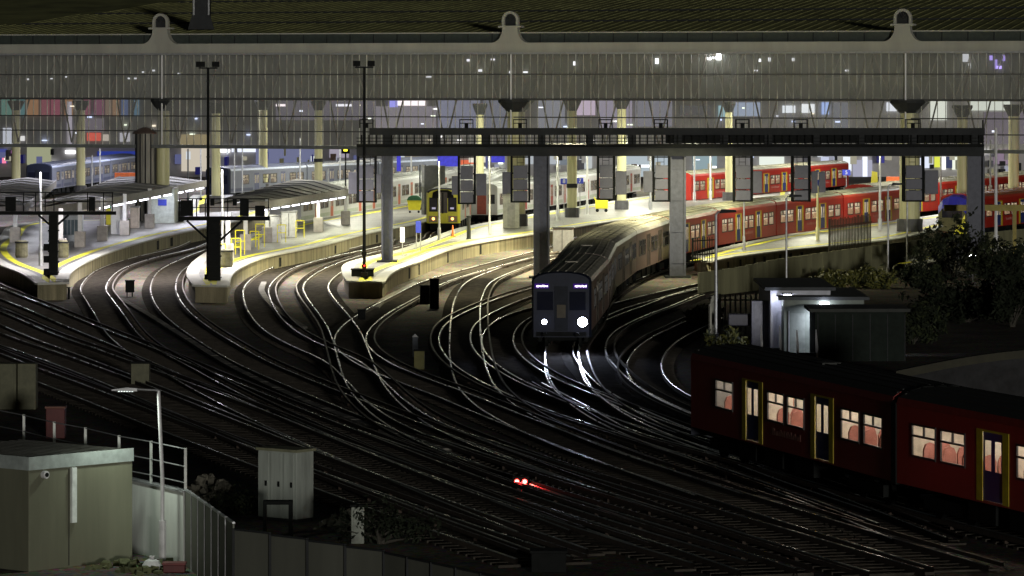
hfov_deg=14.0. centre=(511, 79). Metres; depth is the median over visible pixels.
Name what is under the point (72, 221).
window
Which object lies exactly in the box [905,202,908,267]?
lamp post
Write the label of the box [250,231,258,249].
safety hoop
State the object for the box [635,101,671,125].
lit window
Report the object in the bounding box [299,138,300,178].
hall post
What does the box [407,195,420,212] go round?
wheeled skip
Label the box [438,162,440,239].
lamp post
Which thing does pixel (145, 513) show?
white wall
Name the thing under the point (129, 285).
door
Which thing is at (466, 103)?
lit window
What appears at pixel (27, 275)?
platform
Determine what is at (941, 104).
lit window
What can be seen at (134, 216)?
cabinet
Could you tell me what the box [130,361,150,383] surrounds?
trackside box
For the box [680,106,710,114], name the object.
lit window
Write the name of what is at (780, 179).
passenger train
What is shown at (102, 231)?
canopy post
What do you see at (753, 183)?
hanging signal
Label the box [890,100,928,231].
column
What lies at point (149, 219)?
canopy post
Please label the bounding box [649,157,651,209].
lamp post
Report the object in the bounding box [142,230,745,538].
railway track
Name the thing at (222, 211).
lamp post
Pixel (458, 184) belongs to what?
hanging signal
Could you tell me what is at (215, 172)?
column
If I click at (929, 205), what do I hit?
passenger train
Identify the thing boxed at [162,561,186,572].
red crate
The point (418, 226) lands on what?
sign
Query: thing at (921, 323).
bush
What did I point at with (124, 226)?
canopy post
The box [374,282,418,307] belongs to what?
cable trough
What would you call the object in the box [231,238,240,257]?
safety hoop
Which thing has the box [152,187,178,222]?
waiting room
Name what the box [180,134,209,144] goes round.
lit window
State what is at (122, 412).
railway track
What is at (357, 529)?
door
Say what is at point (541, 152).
signal gantry
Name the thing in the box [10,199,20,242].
canopy post
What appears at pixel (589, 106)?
lit window
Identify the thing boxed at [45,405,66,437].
red equipment box
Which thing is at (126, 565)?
rubble heap
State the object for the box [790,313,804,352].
door
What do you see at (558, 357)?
railway track
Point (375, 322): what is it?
railway track
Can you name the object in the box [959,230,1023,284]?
bush
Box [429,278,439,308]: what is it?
trackside box
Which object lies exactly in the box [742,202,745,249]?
lamp post
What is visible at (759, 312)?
equipment cabinet
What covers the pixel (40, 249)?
lamp post
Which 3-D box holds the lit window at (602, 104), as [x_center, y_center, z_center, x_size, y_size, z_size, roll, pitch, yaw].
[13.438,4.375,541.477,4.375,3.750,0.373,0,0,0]
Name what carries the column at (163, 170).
on the platform at (27, 275)
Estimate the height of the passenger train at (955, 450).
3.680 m
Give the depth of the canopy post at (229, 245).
266.76 m
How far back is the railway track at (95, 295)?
205.64 m
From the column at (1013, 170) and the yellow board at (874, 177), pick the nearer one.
the column at (1013, 170)
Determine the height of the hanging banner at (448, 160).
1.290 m
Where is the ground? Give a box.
[0,177,1023,575]
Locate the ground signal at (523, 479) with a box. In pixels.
[512,476,528,486]
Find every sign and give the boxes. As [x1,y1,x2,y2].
[400,227,404,255]
[416,221,420,249]
[561,178,566,183]
[577,178,582,183]
[842,170,849,186]
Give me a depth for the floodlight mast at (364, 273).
244.31 m
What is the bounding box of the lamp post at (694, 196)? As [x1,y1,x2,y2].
[693,156,695,201]
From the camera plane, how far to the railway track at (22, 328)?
154.95 m
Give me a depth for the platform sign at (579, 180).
361.17 m
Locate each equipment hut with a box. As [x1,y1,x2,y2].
[753,278,835,347]
[776,287,869,352]
[804,304,909,360]
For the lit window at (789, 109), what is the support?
in the concourse building
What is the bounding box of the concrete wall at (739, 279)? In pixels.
[698,229,1023,294]
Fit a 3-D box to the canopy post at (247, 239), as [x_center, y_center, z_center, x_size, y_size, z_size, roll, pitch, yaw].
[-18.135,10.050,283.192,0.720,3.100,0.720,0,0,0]
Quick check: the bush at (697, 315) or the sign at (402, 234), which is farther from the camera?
the sign at (402, 234)
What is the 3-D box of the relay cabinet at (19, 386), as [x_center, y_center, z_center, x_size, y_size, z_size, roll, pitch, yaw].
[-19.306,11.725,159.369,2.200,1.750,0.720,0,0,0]
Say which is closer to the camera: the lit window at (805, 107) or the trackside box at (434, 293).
the trackside box at (434, 293)
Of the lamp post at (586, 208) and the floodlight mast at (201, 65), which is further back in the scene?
the lamp post at (586, 208)
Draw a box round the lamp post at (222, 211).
[221,170,224,248]
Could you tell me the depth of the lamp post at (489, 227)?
314.10 m
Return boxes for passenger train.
[26,153,134,196]
[206,156,437,194]
[269,164,485,221]
[426,167,506,230]
[471,164,640,223]
[532,185,898,346]
[663,160,848,200]
[691,343,1023,532]
[845,170,1023,216]
[938,187,1023,235]
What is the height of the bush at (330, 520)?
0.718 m
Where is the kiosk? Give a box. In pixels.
[111,205,122,233]
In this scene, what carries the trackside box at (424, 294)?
on the ground
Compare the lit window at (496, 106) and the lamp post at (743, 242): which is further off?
the lit window at (496, 106)
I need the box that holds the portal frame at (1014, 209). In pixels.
[944,205,1023,253]
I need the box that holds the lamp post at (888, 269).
[886,183,903,277]
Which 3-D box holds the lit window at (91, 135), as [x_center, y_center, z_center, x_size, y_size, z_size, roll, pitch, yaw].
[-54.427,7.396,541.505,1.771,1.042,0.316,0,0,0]
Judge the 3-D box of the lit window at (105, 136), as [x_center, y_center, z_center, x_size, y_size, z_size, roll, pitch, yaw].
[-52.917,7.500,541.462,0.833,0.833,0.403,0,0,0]
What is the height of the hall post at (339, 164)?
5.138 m
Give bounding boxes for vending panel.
[106,206,110,224]
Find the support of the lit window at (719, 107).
in the concourse building
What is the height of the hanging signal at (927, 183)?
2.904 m
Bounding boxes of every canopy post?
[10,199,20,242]
[58,208,66,239]
[74,202,85,246]
[97,198,107,240]
[120,194,129,234]
[145,188,154,227]
[224,212,233,260]
[240,221,250,250]
[262,199,271,242]
[313,191,322,231]
[341,186,349,224]
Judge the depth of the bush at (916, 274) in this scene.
251.99 m
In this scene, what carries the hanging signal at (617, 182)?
hanging from the signal gantry
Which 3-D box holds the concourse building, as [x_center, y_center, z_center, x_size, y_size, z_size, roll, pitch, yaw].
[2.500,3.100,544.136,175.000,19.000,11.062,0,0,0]
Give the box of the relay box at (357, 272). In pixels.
[350,268,374,276]
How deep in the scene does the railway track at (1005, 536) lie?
129.44 m
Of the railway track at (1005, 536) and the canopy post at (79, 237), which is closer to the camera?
the railway track at (1005, 536)
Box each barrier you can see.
[115,173,134,177]
[886,177,898,181]
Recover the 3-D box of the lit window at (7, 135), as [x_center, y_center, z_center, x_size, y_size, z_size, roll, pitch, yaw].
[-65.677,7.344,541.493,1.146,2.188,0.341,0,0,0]
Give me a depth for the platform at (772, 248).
293.15 m
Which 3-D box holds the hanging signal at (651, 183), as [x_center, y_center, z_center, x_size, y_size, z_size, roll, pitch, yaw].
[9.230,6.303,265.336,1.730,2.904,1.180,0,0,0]
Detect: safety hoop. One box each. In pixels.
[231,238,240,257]
[235,230,244,253]
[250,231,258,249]
[255,224,264,246]
[277,224,285,241]
[295,220,304,237]
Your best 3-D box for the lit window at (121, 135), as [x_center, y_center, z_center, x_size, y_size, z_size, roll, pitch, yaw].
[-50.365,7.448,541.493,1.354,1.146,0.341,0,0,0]
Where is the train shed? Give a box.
[0,0,1023,153]
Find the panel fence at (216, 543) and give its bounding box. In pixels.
[184,489,497,575]
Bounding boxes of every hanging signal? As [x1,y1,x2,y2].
[348,156,381,202]
[452,156,485,203]
[502,156,529,202]
[597,156,626,199]
[643,156,670,201]
[732,156,761,201]
[791,156,825,201]
[902,156,937,201]
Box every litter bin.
[15,240,28,257]
[58,240,68,257]
[221,249,233,266]
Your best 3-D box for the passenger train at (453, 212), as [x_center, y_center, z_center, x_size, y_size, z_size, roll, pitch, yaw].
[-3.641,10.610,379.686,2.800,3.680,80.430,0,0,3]
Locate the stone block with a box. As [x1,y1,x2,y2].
[502,194,519,227]
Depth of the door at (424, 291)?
233.99 m
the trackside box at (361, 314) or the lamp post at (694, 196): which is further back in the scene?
the lamp post at (694, 196)
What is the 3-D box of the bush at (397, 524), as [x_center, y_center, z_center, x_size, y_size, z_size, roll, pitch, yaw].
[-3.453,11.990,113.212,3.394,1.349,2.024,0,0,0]
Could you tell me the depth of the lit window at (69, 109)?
541.26 m
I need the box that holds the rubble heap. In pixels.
[84,558,173,574]
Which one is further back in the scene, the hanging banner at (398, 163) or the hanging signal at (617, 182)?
the hanging banner at (398, 163)
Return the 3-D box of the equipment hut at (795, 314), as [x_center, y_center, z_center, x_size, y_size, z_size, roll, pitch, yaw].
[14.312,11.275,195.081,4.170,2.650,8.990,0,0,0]
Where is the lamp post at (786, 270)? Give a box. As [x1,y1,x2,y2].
[785,194,801,277]
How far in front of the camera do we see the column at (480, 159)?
371.12 m
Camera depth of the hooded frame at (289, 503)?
114.09 m
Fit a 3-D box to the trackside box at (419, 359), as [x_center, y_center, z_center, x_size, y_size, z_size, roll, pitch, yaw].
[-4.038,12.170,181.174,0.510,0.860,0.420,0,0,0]
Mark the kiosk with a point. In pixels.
(115, 222)
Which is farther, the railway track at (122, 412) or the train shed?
the train shed
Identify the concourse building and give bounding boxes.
[0,97,1023,176]
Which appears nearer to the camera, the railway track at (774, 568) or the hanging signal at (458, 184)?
the railway track at (774, 568)
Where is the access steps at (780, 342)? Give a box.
[760,325,781,349]
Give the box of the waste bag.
[142,556,161,568]
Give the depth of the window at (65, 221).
298.55 m
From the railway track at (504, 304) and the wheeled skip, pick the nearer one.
the railway track at (504, 304)
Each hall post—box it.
[91,155,92,185]
[99,149,100,182]
[187,149,188,199]
[199,149,201,200]
[233,149,235,195]
[242,149,242,192]
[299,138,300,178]
[339,149,340,180]
[410,156,411,171]
[419,165,420,209]
[940,157,941,202]
[990,140,990,189]
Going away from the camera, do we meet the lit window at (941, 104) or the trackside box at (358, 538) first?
the trackside box at (358, 538)
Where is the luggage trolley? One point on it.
(601, 204)
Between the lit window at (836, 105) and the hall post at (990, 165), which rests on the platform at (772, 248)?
the hall post at (990, 165)
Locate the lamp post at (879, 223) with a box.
[878,156,881,229]
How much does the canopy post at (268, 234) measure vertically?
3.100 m
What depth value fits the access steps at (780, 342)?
186.08 m
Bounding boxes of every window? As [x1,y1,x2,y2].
[3,128,11,143]
[64,220,66,234]
[67,102,71,143]
[67,220,69,234]
[71,220,73,234]
[75,220,77,230]
[85,118,103,131]
[87,133,100,140]
[103,134,108,140]
[120,133,129,141]
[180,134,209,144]
[276,101,375,119]
[376,106,435,127]
[390,101,397,106]
[398,101,424,105]
[438,100,479,127]
[483,100,506,127]
[538,100,564,127]
[577,101,594,114]
[599,101,631,127]
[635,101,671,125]
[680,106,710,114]
[718,106,724,116]
[734,102,759,115]
[782,106,794,112]
[802,104,814,112]
[822,102,828,113]
[833,102,847,127]
[886,102,896,110]
[930,101,946,119]
[970,101,1009,109]
[984,112,1023,143]
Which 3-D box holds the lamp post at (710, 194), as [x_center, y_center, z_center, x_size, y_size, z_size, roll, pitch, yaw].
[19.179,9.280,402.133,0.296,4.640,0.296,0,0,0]
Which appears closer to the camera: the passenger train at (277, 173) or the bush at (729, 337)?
the bush at (729, 337)
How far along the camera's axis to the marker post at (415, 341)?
189.31 m
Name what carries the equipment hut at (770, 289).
on the ground
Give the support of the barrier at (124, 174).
on the ground
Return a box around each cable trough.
[117,298,452,449]
[259,282,306,328]
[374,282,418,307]
[676,469,949,553]
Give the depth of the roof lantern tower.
345.59 m
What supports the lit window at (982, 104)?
in the concourse building
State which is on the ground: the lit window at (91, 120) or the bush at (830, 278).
the bush at (830, 278)
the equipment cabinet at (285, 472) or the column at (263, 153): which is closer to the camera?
the equipment cabinet at (285, 472)
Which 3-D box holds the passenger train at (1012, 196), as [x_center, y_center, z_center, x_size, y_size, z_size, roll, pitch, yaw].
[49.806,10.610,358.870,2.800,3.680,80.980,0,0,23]
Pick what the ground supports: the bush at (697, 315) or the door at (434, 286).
the bush at (697, 315)
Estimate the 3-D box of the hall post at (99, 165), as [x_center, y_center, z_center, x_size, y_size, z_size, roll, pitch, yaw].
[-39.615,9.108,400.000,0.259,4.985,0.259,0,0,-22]
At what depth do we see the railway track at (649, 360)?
185.23 m
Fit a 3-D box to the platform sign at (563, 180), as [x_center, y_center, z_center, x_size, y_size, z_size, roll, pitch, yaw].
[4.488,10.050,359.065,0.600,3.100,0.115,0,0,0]
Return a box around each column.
[7,100,24,178]
[72,100,87,191]
[150,99,175,184]
[209,102,223,199]
[255,100,271,186]
[311,100,325,180]
[473,103,486,172]
[498,99,533,225]
[564,101,580,217]
[613,101,628,209]
[722,102,735,200]
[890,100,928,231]
[952,105,972,192]
[1003,104,1023,188]
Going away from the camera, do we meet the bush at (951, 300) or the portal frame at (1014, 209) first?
the bush at (951, 300)
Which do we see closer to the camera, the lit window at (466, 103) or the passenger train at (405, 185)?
the passenger train at (405, 185)
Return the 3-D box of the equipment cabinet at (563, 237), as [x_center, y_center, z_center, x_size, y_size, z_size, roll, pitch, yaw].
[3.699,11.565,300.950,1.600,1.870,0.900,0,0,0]
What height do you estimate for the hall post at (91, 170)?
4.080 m
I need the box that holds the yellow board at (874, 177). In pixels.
[871,171,877,182]
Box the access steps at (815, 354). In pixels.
[796,330,817,356]
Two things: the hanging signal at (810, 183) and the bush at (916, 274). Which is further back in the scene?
the hanging signal at (810, 183)
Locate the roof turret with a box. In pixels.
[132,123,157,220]
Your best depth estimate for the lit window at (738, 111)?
541.26 m
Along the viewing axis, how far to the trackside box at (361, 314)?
218.40 m
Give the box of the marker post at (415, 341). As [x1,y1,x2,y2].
[413,334,417,356]
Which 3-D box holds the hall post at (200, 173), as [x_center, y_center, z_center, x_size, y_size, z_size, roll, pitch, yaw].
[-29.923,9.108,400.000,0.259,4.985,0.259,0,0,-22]
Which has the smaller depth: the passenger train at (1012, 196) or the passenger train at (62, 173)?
the passenger train at (1012, 196)
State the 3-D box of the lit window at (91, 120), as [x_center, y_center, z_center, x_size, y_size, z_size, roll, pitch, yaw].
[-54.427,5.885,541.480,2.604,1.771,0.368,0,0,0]
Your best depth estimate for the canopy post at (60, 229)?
275.29 m
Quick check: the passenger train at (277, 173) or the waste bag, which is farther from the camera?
the passenger train at (277, 173)
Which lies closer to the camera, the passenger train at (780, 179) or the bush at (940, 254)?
the bush at (940, 254)
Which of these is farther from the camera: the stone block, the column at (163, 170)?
the column at (163, 170)
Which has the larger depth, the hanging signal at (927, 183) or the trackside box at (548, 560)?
the hanging signal at (927, 183)
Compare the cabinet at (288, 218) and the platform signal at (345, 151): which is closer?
the cabinet at (288, 218)
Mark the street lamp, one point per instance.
(162, 538)
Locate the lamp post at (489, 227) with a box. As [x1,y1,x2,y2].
[488,157,490,233]
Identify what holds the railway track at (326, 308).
on the ground
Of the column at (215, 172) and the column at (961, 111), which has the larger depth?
the column at (215, 172)
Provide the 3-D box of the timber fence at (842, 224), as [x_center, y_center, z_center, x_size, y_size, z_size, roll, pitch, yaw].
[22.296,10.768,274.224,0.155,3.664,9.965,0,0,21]
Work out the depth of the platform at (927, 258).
269.34 m
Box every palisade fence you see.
[692,237,714,262]
[709,294,758,337]
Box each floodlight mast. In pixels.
[196,62,218,278]
[353,61,374,277]
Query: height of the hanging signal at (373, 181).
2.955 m
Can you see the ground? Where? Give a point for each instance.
(980, 335)
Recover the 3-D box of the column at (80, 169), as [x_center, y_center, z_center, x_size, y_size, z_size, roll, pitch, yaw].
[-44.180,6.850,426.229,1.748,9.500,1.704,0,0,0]
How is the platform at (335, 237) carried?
on the ground
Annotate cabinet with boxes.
[0,363,37,409]
[130,206,139,227]
[256,445,315,522]
[270,215,280,241]
[280,211,297,237]
[552,227,573,252]
[751,300,768,347]
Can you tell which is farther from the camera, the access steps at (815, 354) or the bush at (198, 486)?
the access steps at (815, 354)
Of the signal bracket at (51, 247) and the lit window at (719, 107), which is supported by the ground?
the signal bracket at (51, 247)
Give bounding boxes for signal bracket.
[0,192,115,274]
[179,198,269,280]
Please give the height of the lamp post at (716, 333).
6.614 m
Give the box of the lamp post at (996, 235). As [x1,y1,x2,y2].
[993,128,998,245]
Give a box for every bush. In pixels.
[187,473,244,506]
[201,484,257,515]
[313,508,387,532]
[323,495,446,543]
[682,297,723,325]
[701,325,750,347]
[807,266,850,286]
[835,262,899,288]
[896,254,945,288]
[898,271,1021,324]
[905,295,950,344]
[907,206,995,281]
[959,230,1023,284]
[967,245,1023,326]
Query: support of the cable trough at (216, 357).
on the ground
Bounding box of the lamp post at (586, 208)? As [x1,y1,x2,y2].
[585,157,588,213]
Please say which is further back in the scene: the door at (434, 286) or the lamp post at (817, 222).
the lamp post at (817, 222)
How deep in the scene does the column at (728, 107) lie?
399.69 m
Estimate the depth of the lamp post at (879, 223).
320.76 m
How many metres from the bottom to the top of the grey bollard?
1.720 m
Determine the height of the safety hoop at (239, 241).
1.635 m
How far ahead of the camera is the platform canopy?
325.25 m
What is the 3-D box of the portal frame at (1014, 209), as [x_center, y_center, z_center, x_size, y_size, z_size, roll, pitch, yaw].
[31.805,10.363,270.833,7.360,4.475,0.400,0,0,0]
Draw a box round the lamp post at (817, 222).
[816,186,819,239]
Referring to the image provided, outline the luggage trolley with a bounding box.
[594,197,607,211]
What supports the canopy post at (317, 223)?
on the platform at (335, 237)
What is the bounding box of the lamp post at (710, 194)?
[709,156,711,199]
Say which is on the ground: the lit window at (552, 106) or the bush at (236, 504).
the bush at (236, 504)
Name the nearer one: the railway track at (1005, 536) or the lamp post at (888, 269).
the railway track at (1005, 536)
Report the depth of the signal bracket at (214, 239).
240.54 m
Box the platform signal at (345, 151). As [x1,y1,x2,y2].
[341,149,349,185]
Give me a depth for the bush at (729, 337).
190.89 m
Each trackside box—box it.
[125,280,134,296]
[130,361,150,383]
[350,504,365,543]
[357,309,365,319]
[413,349,424,369]
[419,285,429,303]
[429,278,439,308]
[530,548,567,572]
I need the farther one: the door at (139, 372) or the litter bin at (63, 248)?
the litter bin at (63, 248)
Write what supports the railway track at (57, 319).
on the ground
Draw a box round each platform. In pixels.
[0,176,269,300]
[186,204,432,302]
[199,179,790,298]
[690,214,947,271]
[898,243,1023,272]
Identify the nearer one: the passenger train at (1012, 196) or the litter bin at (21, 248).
the litter bin at (21, 248)
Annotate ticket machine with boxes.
[178,200,182,221]
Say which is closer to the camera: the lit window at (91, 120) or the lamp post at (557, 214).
the lamp post at (557, 214)
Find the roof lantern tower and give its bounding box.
[188,0,213,29]
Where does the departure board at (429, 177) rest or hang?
on the platform at (335, 237)
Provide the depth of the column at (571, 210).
350.98 m
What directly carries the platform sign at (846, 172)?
on the ground
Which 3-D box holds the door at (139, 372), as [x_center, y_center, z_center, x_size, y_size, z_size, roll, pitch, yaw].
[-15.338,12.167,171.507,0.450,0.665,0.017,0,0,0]
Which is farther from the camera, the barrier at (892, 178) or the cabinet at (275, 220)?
the barrier at (892, 178)
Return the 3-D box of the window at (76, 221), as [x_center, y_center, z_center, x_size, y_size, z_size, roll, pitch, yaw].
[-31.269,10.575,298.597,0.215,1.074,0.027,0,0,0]
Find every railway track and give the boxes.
[0,283,766,571]
[0,307,650,553]
[0,332,604,556]
[0,348,590,567]
[72,233,585,534]
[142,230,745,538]
[234,237,718,516]
[294,221,580,494]
[301,428,813,575]
[325,237,757,499]
[415,433,934,575]
[428,285,940,527]
[438,254,1003,572]
[471,298,933,515]
[531,382,1023,551]
[533,283,708,450]
[534,261,965,545]
[563,287,764,461]
[615,316,727,421]
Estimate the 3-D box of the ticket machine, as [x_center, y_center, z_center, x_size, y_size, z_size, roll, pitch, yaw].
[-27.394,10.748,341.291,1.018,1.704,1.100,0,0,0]
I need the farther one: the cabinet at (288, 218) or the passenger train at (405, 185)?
the passenger train at (405, 185)
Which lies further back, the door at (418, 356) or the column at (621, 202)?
the column at (621, 202)
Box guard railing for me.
[0,410,186,488]
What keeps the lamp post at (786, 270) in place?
on the ground
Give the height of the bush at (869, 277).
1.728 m
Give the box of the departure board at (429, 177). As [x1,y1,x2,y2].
[421,165,444,213]
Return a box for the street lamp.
[111,387,165,560]
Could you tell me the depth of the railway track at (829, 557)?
115.68 m
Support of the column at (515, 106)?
on the platform at (434, 252)
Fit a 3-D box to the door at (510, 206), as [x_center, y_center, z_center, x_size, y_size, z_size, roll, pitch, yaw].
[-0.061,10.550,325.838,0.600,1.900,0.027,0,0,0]
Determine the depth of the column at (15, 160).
425.83 m
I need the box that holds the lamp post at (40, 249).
[39,172,42,265]
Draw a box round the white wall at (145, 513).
[132,477,190,560]
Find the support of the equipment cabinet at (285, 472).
on the ground
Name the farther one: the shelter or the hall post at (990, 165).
the hall post at (990, 165)
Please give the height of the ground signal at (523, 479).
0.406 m
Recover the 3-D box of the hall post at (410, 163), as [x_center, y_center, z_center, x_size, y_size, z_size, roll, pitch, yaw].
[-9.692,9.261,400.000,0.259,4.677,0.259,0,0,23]
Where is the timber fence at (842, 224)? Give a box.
[828,214,871,251]
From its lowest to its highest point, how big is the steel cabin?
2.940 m
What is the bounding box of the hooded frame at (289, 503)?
[263,500,292,535]
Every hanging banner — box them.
[397,156,400,170]
[438,156,457,165]
[491,156,504,161]
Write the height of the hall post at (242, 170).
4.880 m
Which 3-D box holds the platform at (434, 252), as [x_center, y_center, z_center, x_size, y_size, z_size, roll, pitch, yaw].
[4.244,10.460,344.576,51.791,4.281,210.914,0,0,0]
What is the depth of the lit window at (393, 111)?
541.39 m
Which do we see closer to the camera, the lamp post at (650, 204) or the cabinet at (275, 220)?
the cabinet at (275, 220)
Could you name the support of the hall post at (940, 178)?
on the platform at (772, 248)
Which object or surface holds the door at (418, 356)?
in the trackside box at (419, 359)
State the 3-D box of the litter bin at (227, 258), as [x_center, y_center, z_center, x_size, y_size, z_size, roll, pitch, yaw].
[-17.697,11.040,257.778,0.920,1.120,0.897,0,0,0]
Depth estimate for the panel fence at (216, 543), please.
99.26 m
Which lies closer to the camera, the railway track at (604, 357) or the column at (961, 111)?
the railway track at (604, 357)
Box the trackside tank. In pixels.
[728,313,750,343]
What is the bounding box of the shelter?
[63,215,83,241]
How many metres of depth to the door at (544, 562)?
106.35 m
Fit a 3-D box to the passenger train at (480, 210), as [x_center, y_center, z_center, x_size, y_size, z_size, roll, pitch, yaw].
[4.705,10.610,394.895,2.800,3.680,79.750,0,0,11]
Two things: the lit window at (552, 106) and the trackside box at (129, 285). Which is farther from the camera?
the lit window at (552, 106)
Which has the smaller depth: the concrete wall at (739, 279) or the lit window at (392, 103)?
the concrete wall at (739, 279)
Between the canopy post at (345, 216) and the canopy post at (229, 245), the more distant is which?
the canopy post at (345, 216)
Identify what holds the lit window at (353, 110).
in the concourse building
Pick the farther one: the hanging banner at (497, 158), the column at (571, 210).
the hanging banner at (497, 158)
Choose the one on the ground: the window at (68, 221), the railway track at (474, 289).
the railway track at (474, 289)
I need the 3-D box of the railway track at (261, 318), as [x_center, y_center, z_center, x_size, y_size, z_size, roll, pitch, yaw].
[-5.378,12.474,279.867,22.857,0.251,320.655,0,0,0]
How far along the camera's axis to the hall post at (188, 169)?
399.95 m
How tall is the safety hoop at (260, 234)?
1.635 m
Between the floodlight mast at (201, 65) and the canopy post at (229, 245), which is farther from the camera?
the canopy post at (229, 245)
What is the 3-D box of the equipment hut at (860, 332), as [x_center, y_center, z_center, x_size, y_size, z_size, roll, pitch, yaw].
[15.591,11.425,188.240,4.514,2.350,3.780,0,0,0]
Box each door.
[127,283,131,290]
[134,367,144,382]
[354,513,360,539]
[359,312,363,317]
[416,354,421,366]
[422,289,427,301]
[432,284,436,306]
[507,203,514,226]
[538,556,558,568]
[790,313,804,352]
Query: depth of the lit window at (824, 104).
541.26 m
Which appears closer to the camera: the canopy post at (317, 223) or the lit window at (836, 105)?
the canopy post at (317, 223)
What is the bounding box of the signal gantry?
[356,119,984,277]
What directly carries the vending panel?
on the platform at (27, 275)
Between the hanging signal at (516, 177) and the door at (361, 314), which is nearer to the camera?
the door at (361, 314)
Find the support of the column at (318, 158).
on the ground
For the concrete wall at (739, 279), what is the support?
on the ground
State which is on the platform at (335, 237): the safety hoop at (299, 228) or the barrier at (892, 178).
the safety hoop at (299, 228)
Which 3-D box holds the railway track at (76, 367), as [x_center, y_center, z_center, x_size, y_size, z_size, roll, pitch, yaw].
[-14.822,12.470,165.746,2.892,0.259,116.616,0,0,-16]
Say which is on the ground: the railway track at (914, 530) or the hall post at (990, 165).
the railway track at (914, 530)
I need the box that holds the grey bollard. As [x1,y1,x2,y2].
[466,216,470,238]
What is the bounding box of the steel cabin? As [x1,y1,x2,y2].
[0,439,133,571]
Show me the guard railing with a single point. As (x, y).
(119, 446)
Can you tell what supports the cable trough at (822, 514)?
on the ground
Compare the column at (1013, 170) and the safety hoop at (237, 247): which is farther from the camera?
the column at (1013, 170)
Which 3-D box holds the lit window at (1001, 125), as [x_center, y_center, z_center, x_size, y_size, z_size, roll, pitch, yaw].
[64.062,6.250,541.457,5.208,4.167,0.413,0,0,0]
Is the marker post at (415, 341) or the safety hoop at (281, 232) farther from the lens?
the safety hoop at (281, 232)
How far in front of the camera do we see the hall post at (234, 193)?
415.94 m
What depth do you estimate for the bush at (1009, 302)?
212.10 m
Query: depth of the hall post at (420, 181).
371.38 m
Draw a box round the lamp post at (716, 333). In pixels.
[714,209,735,337]
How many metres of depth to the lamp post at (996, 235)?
287.15 m
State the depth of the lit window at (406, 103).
541.26 m
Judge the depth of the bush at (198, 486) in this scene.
123.49 m
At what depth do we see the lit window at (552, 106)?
541.39 m
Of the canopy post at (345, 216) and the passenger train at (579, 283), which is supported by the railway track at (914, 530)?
the passenger train at (579, 283)
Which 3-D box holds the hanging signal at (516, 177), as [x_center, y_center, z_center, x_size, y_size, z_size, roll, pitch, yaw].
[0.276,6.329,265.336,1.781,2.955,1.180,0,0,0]
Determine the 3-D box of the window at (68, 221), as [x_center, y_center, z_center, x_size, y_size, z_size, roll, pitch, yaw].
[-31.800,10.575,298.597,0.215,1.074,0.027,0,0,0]
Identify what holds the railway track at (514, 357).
on the ground
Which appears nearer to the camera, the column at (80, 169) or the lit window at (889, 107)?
the column at (80, 169)
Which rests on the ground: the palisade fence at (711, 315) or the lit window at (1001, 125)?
the palisade fence at (711, 315)
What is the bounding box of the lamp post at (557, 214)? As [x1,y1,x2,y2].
[555,157,559,220]
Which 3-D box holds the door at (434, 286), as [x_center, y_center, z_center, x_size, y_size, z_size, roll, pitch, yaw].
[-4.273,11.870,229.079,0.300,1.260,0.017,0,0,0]
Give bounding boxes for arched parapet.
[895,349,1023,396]

